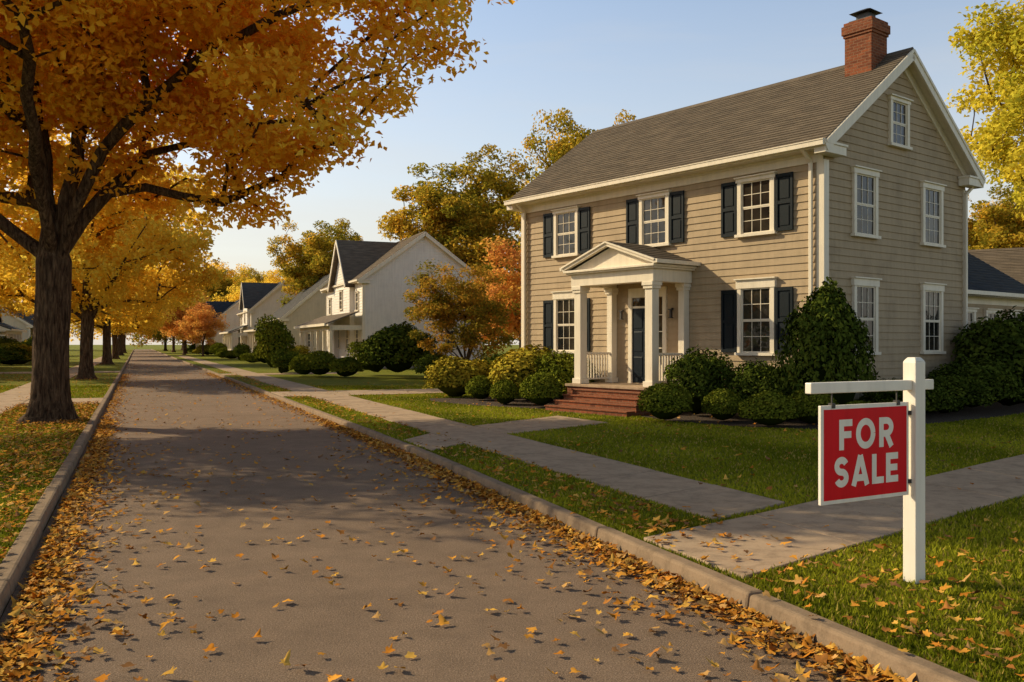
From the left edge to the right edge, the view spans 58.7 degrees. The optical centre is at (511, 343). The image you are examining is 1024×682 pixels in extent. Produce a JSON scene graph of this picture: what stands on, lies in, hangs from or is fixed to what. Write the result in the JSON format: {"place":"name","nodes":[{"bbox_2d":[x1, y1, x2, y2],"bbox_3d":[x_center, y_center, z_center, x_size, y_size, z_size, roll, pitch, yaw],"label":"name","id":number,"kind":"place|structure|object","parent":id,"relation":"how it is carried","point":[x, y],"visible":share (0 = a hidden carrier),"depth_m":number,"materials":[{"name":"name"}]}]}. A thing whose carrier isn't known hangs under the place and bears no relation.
{"place":"outdoors","nodes":[
{"label":"outdoors","id":0,"kind":"place"},
{"bbox_2d":[0,357,101,412],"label":"sidewalk","id":1,"kind":"structure","parent":0,"point":[7,399],"depth_m":30.98,"materials":[{"name":"concrete"}]},
{"bbox_2d":[0,371,119,373],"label":"driveway","id":2,"kind":"structure","parent":0,"point":[31,372],"depth_m":54.61,"materials":[{"name":"concrete"}]},
{"bbox_2d":[19,398,102,405],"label":"driveway","id":3,"kind":"structure","parent":0,"point":[77,400],"depth_m":27.72,"materials":[{"name":"concrete"}]},
{"bbox_2d":[0,349,132,560],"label":"lawn","id":4,"kind":"structure","parent":0,"point":[74,357],"depth_m":47.08,"materials":[{"name":"green plant"}]},
{"bbox_2d":[0,329,26,341],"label":"porch","id":5,"kind":"object","parent":4,"relation":"on","point":[14,334],"visible":0.3,"depth_m":91.86,"materials":[{"name":"beige wood"}]},
{"bbox_2d":[0,335,26,346],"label":"shrub","id":6,"kind":"object","parent":4,"relation":"on","point":[5,340],"visible":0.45,"depth_m":82.44,"materials":[{"name":"green plant"}]},
{"bbox_2d":[0,263,28,317],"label":"maple tree","id":7,"kind":"object","parent":4,"relation":"on","point":[11,309],"visible":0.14,"depth_m":86.82,"materials":[{"name":"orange plant"}]},
{"bbox_2d":[0,345,31,364],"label":"yew bush","id":8,"kind":"object","parent":4,"relation":"on","point":[15,354],"visible":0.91,"depth_m":72.79,"materials":[{"name":"green plant"}]},
{"bbox_2d":[7,344,31,363],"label":"shrub","id":9,"kind":"object","parent":4,"relation":"on","point":[27,348],"visible":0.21,"depth_m":77.56,"materials":[{"name":"green plant"}]},
{"bbox_2d":[1,222,211,364],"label":"maple tree","id":10,"kind":"object","parent":4,"relation":"on","point":[106,357],"visible":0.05,"depth_m":75.81,"materials":[{"name":"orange plant"}]},
{"bbox_2d":[0,127,226,379],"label":"maple tree","id":11,"kind":"object","parent":4,"relation":"on","point":[152,242],"visible":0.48,"depth_m":43.91,"materials":[{"name":"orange plant"}]},
{"bbox_2d":[80,325,159,352],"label":"maple tree","id":12,"kind":"object","parent":4,"relation":"on","point":[124,342],"depth_m":169.82,"materials":[{"name":"orange plant"}]},
{"bbox_2d":[71,269,176,358],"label":"maple tree","id":13,"kind":"object","parent":4,"relation":"on","point":[117,329],"visible":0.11,"depth_m":103.63,"materials":[{"name":"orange plant"}]},
{"bbox_2d":[76,269,183,355],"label":"maple tree","id":14,"kind":"object","parent":4,"relation":"on","point":[120,345],"visible":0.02,"depth_m":134.72,"materials":[{"name":"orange plant"}]},
{"bbox_2d":[0,0,514,424],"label":"maple tree","id":15,"kind":"object","parent":4,"relation":"on","point":[88,65],"visible":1,"depth_m":19.77,"materials":[{"name":"orange plant"}]},
{"bbox_2d":[20,203,1000,355],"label":"distant trees","id":16,"kind":"object","parent":4,"relation":"on","point":[158,337],"depth_m":217.42,"materials":[{"name":"orange plant"}]},
{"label":"foundation","id":17,"kind":"object","parent":4,"relation":"on","visible":0},
{"bbox_2d":[0,313,32,340],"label":"siding","id":18,"kind":"object","parent":17,"relation":"on","point":[11,320],"visible":0.21,"depth_m":123.62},
{"bbox_2d":[0,345,518,618],"bbox_3d":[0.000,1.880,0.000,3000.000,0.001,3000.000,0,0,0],"label":"ground","id":19,"kind":"structure","parent":0,"point":[148,346],"depth_m":446.47,"materials":[{"name":"green plant"}]},
{"bbox_2d":[0,349,133,617],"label":"kerb","id":20,"kind":"structure","parent":19,"relation":"on","point":[15,561],"depth_m":9.18,"materials":[{"name":"concrete"}]},
{"bbox_2d":[151,349,978,681],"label":"kerb","id":21,"kind":"structure","parent":19,"relation":"on","point":[855,643],"depth_m":6.77,"materials":[{"name":"concrete"}]},
{"bbox_2d":[222,372,358,374],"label":"driveway","id":22,"kind":"structure","parent":0,"point":[285,373],"depth_m":52.64,"materials":[{"name":"concrete"}]},
{"bbox_2d":[272,389,442,396],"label":"driveway","id":23,"kind":"structure","parent":0,"point":[379,392],"depth_m":32.27,"materials":[{"name":"concrete"}]},
{"bbox_2d":[0,349,886,681],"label":"road","id":24,"kind":"structure","parent":0,"point":[338,625],"depth_m":7.12,"materials":[{"name":"asphalt"}]},
{"bbox_2d":[0,363,1023,681],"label":"fallen leaves","id":25,"kind":"object","parent":24,"relation":"on","point":[60,535],"visible":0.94,"depth_m":7.54,"materials":[{"name":"plant"}]},
{"bbox_2d":[179,356,784,519],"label":"sidewalk","id":26,"kind":"structure","parent":0,"point":[703,499],"depth_m":13.22,"materials":[{"name":"concrete"}]},
{"bbox_2d":[0,348,1023,681],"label":"lawn","id":27,"kind":"structure","parent":0,"point":[389,378],"depth_m":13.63,"materials":[{"name":"green plant"}]},
{"bbox_2d":[154,295,215,354],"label":"red maple tree","id":28,"kind":"object","parent":27,"relation":"on","point":[180,315],"visible":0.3,"depth_m":139.71,"materials":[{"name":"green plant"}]},
{"bbox_2d":[173,302,229,355],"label":"red maple tree","id":29,"kind":"object","parent":27,"relation":"on","point":[204,327],"visible":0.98,"depth_m":124.45,"materials":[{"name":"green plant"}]},
{"bbox_2d":[197,265,235,301],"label":"oak tree","id":30,"kind":"object","parent":27,"relation":"on","point":[226,284],"visible":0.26,"depth_m":222.03,"materials":[{"name":"yellow plant"}]},
{"bbox_2d":[196,299,241,353],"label":"white cottage","id":31,"kind":"structure","parent":27,"relation":"on","point":[231,310],"depth_m":153.79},
{"bbox_2d":[214,343,234,353],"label":"shrub","id":32,"kind":"object","parent":27,"relation":"on","point":[221,347],"visible":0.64,"depth_m":112.47,"materials":[{"name":"green plant"}]},
{"bbox_2d":[220,350,236,358],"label":"boxwood bush","id":33,"kind":"object","parent":27,"relation":"on","point":[228,354],"visible":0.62,"depth_m":102.42,"materials":[{"name":"green plant"}]},
{"bbox_2d":[207,261,268,289],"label":"maple tree","id":34,"kind":"object","parent":27,"relation":"on","point":[231,272],"visible":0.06,"depth_m":235.83,"materials":[{"name":"yellow plant"}]},
{"bbox_2d":[233,343,251,359],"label":"yew bush","id":35,"kind":"object","parent":27,"relation":"on","point":[240,348],"visible":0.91,"depth_m":90.55,"materials":[{"name":"green plant"}]},
{"bbox_2d":[212,277,280,301],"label":"maple tree","id":36,"kind":"object","parent":27,"relation":"on","point":[234,297],"visible":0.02,"depth_m":183.15,"materials":[{"name":"yellow plant"}]},
{"bbox_2d":[240,352,258,362],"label":"shrub","id":37,"kind":"object","parent":27,"relation":"on","point":[247,357],"visible":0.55,"depth_m":81.41,"materials":[{"name":"green plant"}]},
{"bbox_2d":[243,329,256,352],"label":"porch","id":38,"kind":"object","parent":27,"relation":"on","point":[251,339],"visible":0.28,"depth_m":94.48,"materials":[{"name":"wood"}]},
{"bbox_2d":[230,267,281,291],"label":"oak tree","id":39,"kind":"object","parent":27,"relation":"on","point":[259,279],"visible":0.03,"depth_m":214.38,"materials":[{"name":"yellow plant"}]},
{"bbox_2d":[219,280,297,349],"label":"white cottage","id":40,"kind":"structure","parent":27,"relation":"on","point":[257,300],"depth_m":108.84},
{"bbox_2d":[252,314,296,367],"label":"shrub","id":41,"kind":"object","parent":27,"relation":"on","point":[272,337],"visible":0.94,"depth_m":55.28,"materials":[{"name":"green plant"}]},
{"bbox_2d":[262,268,299,283],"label":"maple tree","id":42,"kind":"object","parent":27,"relation":"on","point":[275,279],"visible":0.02,"depth_m":142.11,"materials":[{"name":"yellow plant"}]},
{"bbox_2d":[270,348,299,372],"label":"yew bush","id":43,"kind":"object","parent":27,"relation":"on","point":[280,360],"visible":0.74,"depth_m":52.49,"materials":[{"name":"green plant"}]},
{"bbox_2d":[288,345,310,354],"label":"shrub","id":44,"kind":"object","parent":27,"relation":"on","point":[303,349],"visible":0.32,"depth_m":64.30,"materials":[{"name":"green plant"}]},
{"bbox_2d":[288,354,310,374],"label":"boxwood bush","id":45,"kind":"object","parent":27,"relation":"on","point":[294,362],"visible":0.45,"depth_m":49.06,"materials":[{"name":"green plant"}]},
{"bbox_2d":[266,218,363,306],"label":"oak tree","id":46,"kind":"object","parent":27,"relation":"on","point":[312,256],"visible":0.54,"depth_m":98.09,"materials":[{"name":"yellow plant"}]},
{"bbox_2d":[300,350,336,374],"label":"boxwood bush","id":47,"kind":"object","parent":27,"relation":"on","point":[316,362],"visible":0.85,"depth_m":47.24,"materials":[{"name":"green plant"}]},
{"bbox_2d":[328,356,364,376],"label":"boxwood bush","id":48,"kind":"object","parent":27,"relation":"on","point":[346,366],"visible":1,"depth_m":46.49,"materials":[{"name":"green plant"}]},
{"bbox_2d":[345,330,383,371],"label":"shrub","id":49,"kind":"object","parent":27,"relation":"on","point":[355,350],"visible":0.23,"depth_m":49.48,"materials":[{"name":"green plant"}]},
{"bbox_2d":[294,231,482,368],"bbox_3d":[-9.737,-3.072,70.401,12.005,9.845,13.735,0,0,-22],"label":"white farmhouse","id":50,"kind":"object","parent":27,"relation":"on","point":[365,288],"visible":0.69,"depth_m":64.97,"materials":[{"name":"wood"}]},
{"bbox_2d":[329,274,454,347],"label":"window glass","id":51,"kind":"structure","parent":50,"relation":"in","point":[451,332],"depth_m":65.52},
{"bbox_2d":[328,272,456,348],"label":"window frames","id":52,"kind":"structure","parent":50,"relation":"in","point":[357,292],"depth_m":67.52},
{"bbox_2d":[359,321,437,371],"bbox_3d":[-5.647,0.136,46.367,4.024,2.648,4.204,0,0,13],"label":"yew bush","id":53,"kind":"object","parent":27,"relation":"on","point":[397,349],"visible":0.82,"depth_m":45.38,"materials":[{"name":"green plant"}]},
{"bbox_2d":[411,351,447,375],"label":"yew bush","id":54,"kind":"object","parent":27,"relation":"on","point":[425,361],"visible":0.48,"depth_m":42.76,"materials":[{"name":"green plant"}]},
{"bbox_2d":[422,354,493,396],"bbox_3d":[-1.752,1.060,29.788,2.419,1.419,2.182,0,0,33],"label":"shrub","id":55,"kind":"object","parent":27,"relation":"on","point":[449,375],"visible":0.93,"depth_m":29.36,"materials":[{"name":"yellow plant"}]},
{"bbox_2d":[376,143,539,287],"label":"oak tree","id":56,"kind":"object","parent":27,"relation":"on","point":[472,218],"visible":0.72,"depth_m":69.48,"materials":[{"name":"yellow plant"}]},
{"bbox_2d":[402,258,520,359],"bbox_3d":[-2.103,-1.042,42.821,6.154,5.809,5.191,0,0,0],"label":"dogwood tree","id":57,"kind":"object","parent":27,"relation":"on","point":[447,310],"visible":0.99,"depth_m":42.18,"materials":[{"name":"orange plant"}]},
{"bbox_2d":[466,235,520,347],"bbox_3d":[0.626,-2.445,57.818,7.976,8.580,8.408,0,0,33],"label":"red maple tree","id":58,"kind":"object","parent":27,"relation":"on","point":[513,288],"visible":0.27,"depth_m":56.55,"materials":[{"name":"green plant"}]},
{"bbox_2d":[404,416,607,450],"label":"front walk","id":59,"kind":"structure","parent":27,"relation":"on","point":[542,423],"depth_m":19.01,"materials":[{"name":"concrete"}]},
{"bbox_2d":[513,107,636,249],"bbox_3d":[4.208,-5.211,46.791,7.746,14.099,7.316,0,0,-16],"label":"oak tree","id":60,"kind":"object","parent":27,"relation":"on","point":[559,148],"visible":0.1,"depth_m":46.27,"materials":[{"name":"yellow plant"}]},
{"bbox_2d":[546,386,651,416],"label":"brick steps","id":61,"kind":"structure","parent":27,"relation":"on","point":[638,412],"depth_m":23.19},
{"bbox_2d":[544,388,640,412],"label":"step treads","id":62,"kind":"object","parent":61,"relation":"on","point":[602,403],"visible":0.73,"depth_m":23.13,"materials":[{"name":"red brick"}]},
{"bbox_2d":[565,382,647,389],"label":"porch floor","id":63,"kind":"structure","parent":61,"relation":"on","point":[629,386],"depth_m":24.45,"materials":[{"name":"wood"}]},
{"bbox_2d":[560,241,700,386],"bbox_3d":[3.120,-0.798,24.499,1.735,3.797,3.650,0,0,-38],"label":"porch","id":64,"kind":"object","parent":63,"relation":"on","point":[611,268],"visible":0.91,"depth_m":23.86,"materials":[{"name":"white"}]},
{"bbox_2d":[570,241,693,269],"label":"porch roof","id":65,"kind":"structure","parent":64,"relation":"attached to","point":[656,253],"depth_m":23.94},
{"bbox_2d":[636,382,693,419],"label":"boxwood bush","id":66,"kind":"object","parent":27,"relation":"on","point":[664,401],"visible":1,"depth_m":19.99,"materials":[{"name":"green plant"}]},
{"bbox_2d":[429,397,1023,428],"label":"mulch bed","id":67,"kind":"object","parent":27,"relation":"on","point":[994,409],"visible":0.33,"depth_m":22.33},
{"bbox_2d":[465,375,491,398],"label":"boxwood bush","id":68,"kind":"object","parent":67,"relation":"on","point":[478,387],"visible":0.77,"depth_m":27.70,"materials":[{"name":"green plant"}]},
{"bbox_2d":[490,379,519,403],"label":"boxwood bush","id":69,"kind":"object","parent":67,"relation":"on","point":[504,391],"visible":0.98,"depth_m":25.75,"materials":[{"name":"green plant"}]},
{"bbox_2d":[487,344,553,399],"bbox_3d":[0.439,0.877,27.932,2.902,1.774,3.108,0,0,27],"label":"shrub","id":70,"kind":"object","parent":67,"relation":"on","point":[516,367],"visible":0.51,"depth_m":27.03,"materials":[{"name":"yellow plant"}]},
{"bbox_2d":[518,372,562,404],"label":"boxwood bush","id":71,"kind":"object","parent":67,"relation":"on","point":[541,388],"visible":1,"depth_m":24.53,"materials":[{"name":"green plant"}]},
{"bbox_2d":[532,349,598,398],"bbox_3d":[1.567,0.901,26.581,2.122,1.505,2.249,0,0,22],"label":"shrub","id":72,"kind":"object","parent":67,"relation":"on","point":[561,370],"visible":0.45,"depth_m":26.07,"materials":[{"name":"green plant"}]},
{"bbox_2d":[663,345,735,414],"bbox_3d":[4.642,0.873,21.822,1.868,1.706,1.959,0,0,-22],"label":"yew bush","id":73,"kind":"object","parent":67,"relation":"on","point":[700,375],"visible":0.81,"depth_m":21.41,"materials":[{"name":"green plant"}]},
{"bbox_2d":[700,388,743,419],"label":"boxwood bush","id":74,"kind":"object","parent":67,"relation":"on","point":[721,404],"visible":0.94,"depth_m":20.03,"materials":[{"name":"green plant"}]},
{"bbox_2d":[715,358,786,399],"bbox_3d":[5.673,1.026,21.114,1.893,1.422,1.892,0,0,15],"label":"yew bush","id":75,"kind":"object","parent":67,"relation":"on","point":[742,383],"visible":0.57,"depth_m":20.66,"materials":[{"name":"green plant"}]},
{"bbox_2d":[737,391,800,425],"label":"boxwood bush","id":76,"kind":"object","parent":67,"relation":"on","point":[768,408],"visible":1,"depth_m":18.66,"materials":[{"name":"green plant"}]},
{"bbox_2d":[753,369,802,420],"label":"yew bush","id":77,"kind":"object","parent":67,"relation":"on","point":[787,391],"visible":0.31,"depth_m":20.02,"materials":[{"name":"green plant"}]},
{"bbox_2d":[787,388,838,423],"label":"boxwood bush","id":78,"kind":"object","parent":67,"relation":"on","point":[808,404],"visible":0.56,"depth_m":19.06,"materials":[{"name":"green plant"}]},
{"bbox_2d":[767,276,880,404],"bbox_3d":[6.855,0.033,19.891,2.456,3.022,2.254,0,0,2],"label":"holly bush","id":79,"kind":"object","parent":67,"relation":"on","point":[827,330],"visible":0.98,"depth_m":19.36,"materials":[{"name":"green plant"}]},
{"bbox_2d":[859,377,943,410],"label":"yew bush","id":80,"kind":"object","parent":67,"relation":"on","point":[932,395],"visible":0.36,"depth_m":20.51,"materials":[{"name":"green plant"}]},
{"bbox_2d":[925,382,962,413],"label":"yew bush","id":81,"kind":"object","parent":67,"relation":"on","point":[946,396],"visible":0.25,"depth_m":21.32,"materials":[{"name":"green plant"}]},
{"bbox_2d":[925,368,996,412],"bbox_3d":[10.994,1.179,22.519,1.902,1.137,2.027,0,0,-22],"label":"yew bush","id":82,"kind":"object","parent":67,"relation":"on","point":[962,389],"visible":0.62,"depth_m":22.01,"materials":[{"name":"green plant"}]},
{"bbox_2d":[928,354,1023,406],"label":"yew bush","id":83,"kind":"object","parent":67,"relation":"on","point":[993,373],"visible":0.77,"depth_m":22.62,"materials":[{"name":"green plant"}]},
{"bbox_2d":[950,305,1023,405],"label":"yew bush","id":84,"kind":"object","parent":67,"relation":"on","point":[1005,346],"visible":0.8,"depth_m":23.66,"materials":[{"name":"green plant"}]},
{"bbox_2d":[644,454,1023,578],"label":"footpath","id":85,"kind":"structure","parent":27,"relation":"on","point":[850,524],"depth_m":8.76,"materials":[{"name":"concrete"}]},
{"bbox_2d":[805,357,933,583],"bbox_3d":[2.564,0.980,6.476,1.290,1.760,0.110,0,0,-30],"label":"for sale sign","id":86,"kind":"object","parent":27,"relation":"on","point":[869,451],"visible":0.94,"depth_m":6.50,"materials":[{"name":"red paint"}]},
{"bbox_2d":[945,0,1023,220],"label":"elm tree","id":87,"kind":"object","parent":27,"relation":"on","point":[998,147],"visible":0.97,"depth_m":35.86,"materials":[{"name":"yellow plant"}]},
{"bbox_2d":[968,185,1023,249],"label":"oak tree","id":88,"kind":"object","parent":27,"relation":"on","point":[997,227],"visible":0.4,"depth_m":51.31,"materials":[{"name":"yellow plant"}]},
{"bbox_2d":[968,304,1023,321],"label":"wing siding","id":89,"kind":"object","parent":27,"relation":"on","point":[980,311],"visible":0.01,"depth_m":26.79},
{"bbox_2d":[968,253,1023,298],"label":"wing roof","id":90,"kind":"structure","parent":89,"relation":"on","point":[983,276],"depth_m":28.39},
{"bbox_2d":[968,290,1023,337],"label":"wing trim","id":91,"kind":"structure","parent":89,"relation":"attached to","point":[983,298],"depth_m":26.67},
{"bbox_3d":[6.408,1.595,27.172,6.780,0.550,10.820,0,0,-38],"label":"foundation","id":92,"kind":"object","parent":27,"relation":"on","visible":0},
{"bbox_2d":[526,72,964,398],"bbox_3d":[6.408,-2.910,27.172,6.872,8.460,10.912,0,0,-38],"label":"siding","id":93,"kind":"object","parent":92,"relation":"on","point":[899,260],"visible":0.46,"depth_m":23.21,"materials":[{"name":"wood"}]},
{"bbox_2d":[633,308,644,382],"bbox_3d":[3.642,0.050,25.132,0.050,2.060,0.850,0,0,-38],"label":"front door","id":94,"kind":"structure","parent":93,"relation":"attached to","point":[638,345],"depth_m":25.25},
{"bbox_2d":[543,172,792,352],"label":"shutters","id":95,"kind":"object","parent":93,"relation":"attached to","point":[783,222],"visible":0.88,"depth_m":22.95,"materials":[{"name":"wood"}]},
{"bbox_2d":[515,148,974,348],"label":"downspouts","id":96,"kind":"object","parent":93,"relation":"attached to","point":[810,218],"visible":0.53,"depth_m":24.86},
{"bbox_2d":[504,49,985,358],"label":"trim","id":97,"kind":"structure","parent":93,"relation":"attached to","point":[911,66],"depth_m":23.30,"materials":[{"name":"wood"}]},
{"bbox_2d":[509,51,908,199],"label":"roof","id":98,"kind":"structure","parent":97,"relation":"on","point":[823,105],"depth_m":24.83,"materials":[{"name":"grey"}]},
{"bbox_2d":[591,47,913,133],"bbox_3d":[6.409,-7.323,27.172,0.300,0.144,11.500,0,0,-39],"label":"ridge cap","id":99,"kind":"object","parent":98,"relation":"on","point":[764,87],"visible":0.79,"depth_m":26.58,"materials":[{"name":"grey"}]},
{"bbox_2d":[841,16,889,76],"bbox_3d":[9.035,-7.280,23.244,0.860,1.800,0.860,0,0,-39],"label":"chimney","id":100,"kind":"object","parent":98,"relation":"on","point":[865,39],"visible":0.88,"depth_m":22.96,"materials":[{"name":"red brick"}]},
{"bbox_2d":[849,8,881,21],"bbox_3d":[9.035,-8.350,23.243,0.600,0.340,0.600,0,0,-39],"label":"chimney cap","id":101,"kind":"object","parent":100,"relation":"on","point":[863,13],"visible":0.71,"depth_m":23.13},
{"bbox_2d":[551,93,946,382],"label":"window frames","id":102,"kind":"structure","parent":93,"relation":"attached to","point":[769,283],"depth_m":22.91,"materials":[{"name":"wood"}]},
{"bbox_2d":[558,102,938,364],"bbox_3d":[5.894,-2.735,26.763,5.575,6.610,10.920,0,0,-38],"label":"window glass","id":103,"kind":"object","parent":102,"relation":"in","point":[751,329],"visible":0.73,"depth_m":22.65,"materials":[{"name":"glass"}]},
{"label":"foundation","id":104,"kind":"object","parent":27,"relation":"on","visible":0},
{"bbox_2d":[279,284,327,350],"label":"siding","id":105,"kind":"object","parent":104,"relation":"on","point":[313,307],"visible":0.1,"depth_m":89.11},
{"bbox_2d":[270,279,328,329],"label":"trim","id":106,"kind":"structure","parent":105,"relation":"attached to","point":[299,304],"depth_m":88.66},
{"bbox_2d":[270,275,329,318],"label":"roof","id":107,"kind":"structure","parent":106,"relation":"on","point":[291,304],"depth_m":93.01,"materials":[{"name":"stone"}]},
{"bbox_2d":[4,0,1023,344],"label":"sky","id":108,"kind":"structure","parent":0,"point":[594,60],"materials":[{"name":"blue"}]},
{"bbox_3d":[21.253,1.625,45.281,8.960,0.450,6.960,0,0,30],"label":"foundation","id":109,"kind":"object","parent":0,"visible":0},
{"bbox_3d":[21.253,-1.535,45.281,9.735,5.989,8.050,0,0,30],"label":"trim","id":110,"kind":"object","parent":109,"relation":"on","visible":0},
{"bbox_2d":[968,250,1023,283],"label":"roof","id":111,"kind":"structure","parent":110,"relation":"on","point":[1010,263],"depth_m":42.97,"materials":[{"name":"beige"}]},
{"bbox_2d":[968,247,1023,251],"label":"ridge cap","id":112,"kind":"object","parent":111,"relation":"on","point":[1000,249],"depth_m":43.94,"materials":[{"name":"beige"}]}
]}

